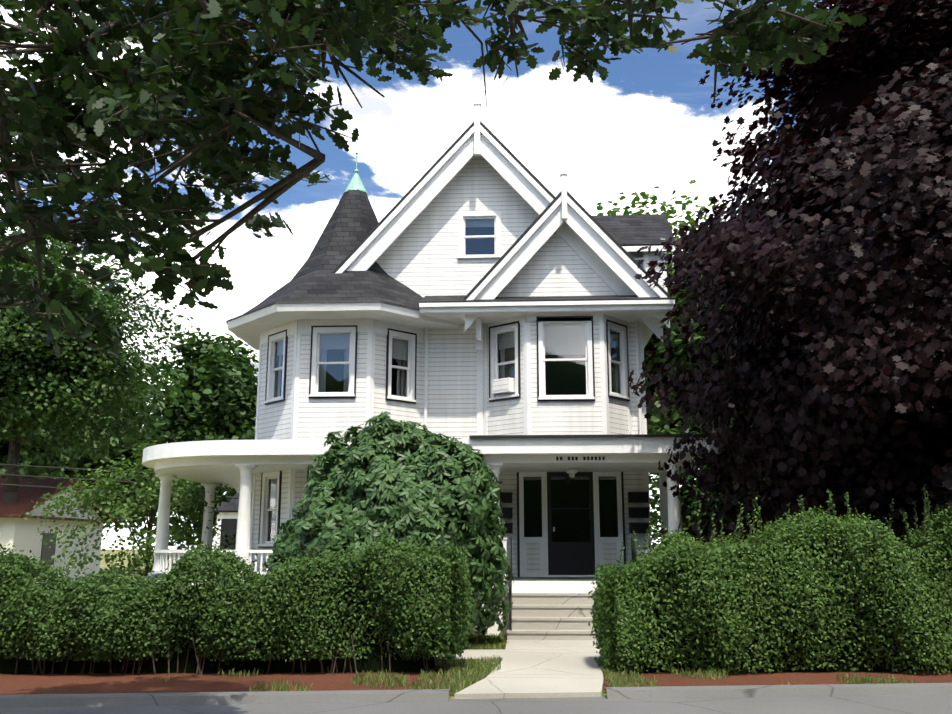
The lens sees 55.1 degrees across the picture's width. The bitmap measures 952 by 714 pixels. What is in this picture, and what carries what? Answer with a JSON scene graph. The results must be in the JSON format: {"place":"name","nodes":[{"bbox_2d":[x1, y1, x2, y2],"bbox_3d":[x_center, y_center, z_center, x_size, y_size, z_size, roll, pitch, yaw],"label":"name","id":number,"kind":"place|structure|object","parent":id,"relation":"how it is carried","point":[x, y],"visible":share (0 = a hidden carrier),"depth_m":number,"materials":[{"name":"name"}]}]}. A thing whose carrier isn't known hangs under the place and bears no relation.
{"place":"outdoors","nodes":[
{"label":"outdoors","id":0,"kind":"place"},
{"bbox_2d":[0,478,115,588],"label":"neighbour house","id":1,"kind":"structure","parent":0,"point":[18,531],"depth_m":35.18,"materials":[{"name":"beige"}]},
{"bbox_2d":[0,227,198,503],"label":"tree","id":2,"kind":"object","parent":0,"point":[117,375],"depth_m":33.71,"materials":[{"name":"green plant"}]},
{"bbox_2d":[0,464,238,498],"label":"utility wires","id":3,"kind":"object","parent":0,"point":[69,478],"visible":0.23,"depth_m":30.06,"materials":[{"name":"black metal"}]},
{"bbox_2d":[214,492,251,548],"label":"white neighbour house","id":4,"kind":"structure","parent":0,"point":[228,514],"depth_m":33.66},
{"bbox_2d":[98,549,606,698],"bbox_3d":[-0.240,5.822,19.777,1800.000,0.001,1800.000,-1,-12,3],"label":"ground","id":5,"kind":"structure","parent":0,"point":[103,564],"depth_m":91.24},
{"bbox_2d":[0,234,211,504],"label":"tree","id":6,"kind":"object","parent":5,"relation":"on","point":[112,448],"depth_m":52.02,"materials":[{"name":"green plant"}]},
{"bbox_2d":[45,381,196,549],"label":"tree","id":7,"kind":"object","parent":5,"relation":"on","point":[132,459],"depth_m":60.18,"materials":[{"name":"green plant"}]},
{"bbox_2d":[19,440,235,579],"bbox_3d":[-8.841,4.428,24.096,5.955,4.596,4.081,-1,-12,3],"label":"tree","id":8,"kind":"object","parent":5,"relation":"on","point":[185,502],"depth_m":23.86,"materials":[{"name":"green plant"}]},
{"bbox_2d":[141,327,258,548],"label":"tree","id":9,"kind":"object","parent":5,"relation":"on","point":[217,362],"depth_m":59.84,"materials":[{"name":"green plant"}]},
{"bbox_2d":[0,533,476,674],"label":"hedge","id":10,"kind":"object","parent":5,"relation":"on","point":[453,582],"depth_m":12.11,"materials":[{"name":"green plant"}]},
{"bbox_2d":[221,423,255,499],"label":"tree","id":11,"kind":"object","parent":5,"relation":"on","point":[236,437],"depth_m":55.56,"materials":[{"name":"green plant"}]},
{"bbox_2d":[261,411,513,640],"bbox_3d":[-1.595,2.961,15.752,4.469,3.988,3.377,-1,-12,3],"label":"rhododendron bush","id":12,"kind":"object","parent":5,"relation":"on","point":[408,501],"depth_m":14.99,"materials":[{"name":"green plant"}]},
{"bbox_2d":[424,450,483,527],"bbox_3d":[-0.506,2.375,15.591,1.354,1.622,1.416,-1,-12,3],"label":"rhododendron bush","id":13,"kind":"object","parent":12,"relation":"on","point":[464,473],"visible":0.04,"depth_m":15.09,"materials":[{"name":"green plant"}]},
{"bbox_2d":[0,665,951,697],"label":"mulch bed","id":14,"kind":"object","parent":5,"relation":"on","point":[50,683],"visible":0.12,"depth_m":11.52,"materials":[{"name":"brown soil"}]},
{"bbox_2d":[157,632,915,695],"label":"lawn grass","id":15,"kind":"structure","parent":5,"relation":"on","point":[457,671],"depth_m":11.52,"materials":[{"name":"green plant"}]},
{"bbox_2d":[507,593,626,639],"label":"front steps","id":16,"kind":"structure","parent":5,"relation":"on","point":[551,616],"depth_m":16.79,"materials":[{"name":"concrete"}]},
{"bbox_2d":[509,537,635,630],"bbox_3d":[1.820,4.177,16.958,2.396,1.663,1.281,-1,-12,3],"label":"stair railing","id":17,"kind":"object","parent":16,"relation":"on","point":[510,582],"visible":0.48,"depth_m":16.91,"materials":[{"name":"black metal"}]},
{"bbox_2d":[596,180,771,538],"bbox_3d":[8.572,0.774,35.908,15.244,16.581,10.312,-1,-12,3],"label":"tree","id":18,"kind":"object","parent":5,"relation":"on","point":[659,351],"depth_m":35.42,"materials":[{"name":"green plant"}]},
{"bbox_2d":[647,414,809,557],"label":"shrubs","id":19,"kind":"object","parent":5,"relation":"on","point":[657,519],"depth_m":24.66,"materials":[{"name":"green plant"}]},
{"bbox_2d":[0,0,847,548],"label":"sky","id":20,"kind":"structure","parent":0,"point":[650,123],"materials":[{"name":"white"}]},
{"bbox_2d":[142,98,718,635],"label":"house","id":21,"kind":"structure","parent":0,"point":[486,292],"depth_m":20.36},
{"bbox_2d":[153,549,661,574],"bbox_3d":[-3.285,4.458,19.948,14.023,0.480,5.743,-10,-15,39],"label":"porch balustrade","id":22,"kind":"object","parent":21,"relation":"on","point":[159,564],"visible":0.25,"depth_m":18.81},
{"bbox_2d":[148,462,682,579],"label":"porch columns","id":23,"kind":"structure","parent":21,"relation":"on","point":[243,534],"depth_m":18.34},
{"bbox_2d":[0,0,866,358],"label":"oak tree","id":24,"kind":"object","parent":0,"point":[94,130],"depth_m":5.94,"materials":[{"name":"green plant"}]},
{"bbox_2d":[0,683,951,713],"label":"road","id":25,"kind":"structure","parent":0,"point":[915,698],"depth_m":9.80,"materials":[{"name":"grey asphalt"}]},
{"bbox_2d":[435,640,628,698],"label":"walkway","id":26,"kind":"structure","parent":0,"point":[549,668],"depth_m":11.94,"materials":[{"name":"concrete"}]},
{"bbox_2d":[588,484,951,674],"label":"hedge","id":27,"kind":"object","parent":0,"point":[613,583],"depth_m":12.25,"materials":[{"name":"green plant"}]},
{"bbox_2d":[628,0,951,548],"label":"purple maple tree","id":28,"kind":"object","parent":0,"point":[745,250],"depth_m":15.07,"materials":[{"name":"purple plant"}]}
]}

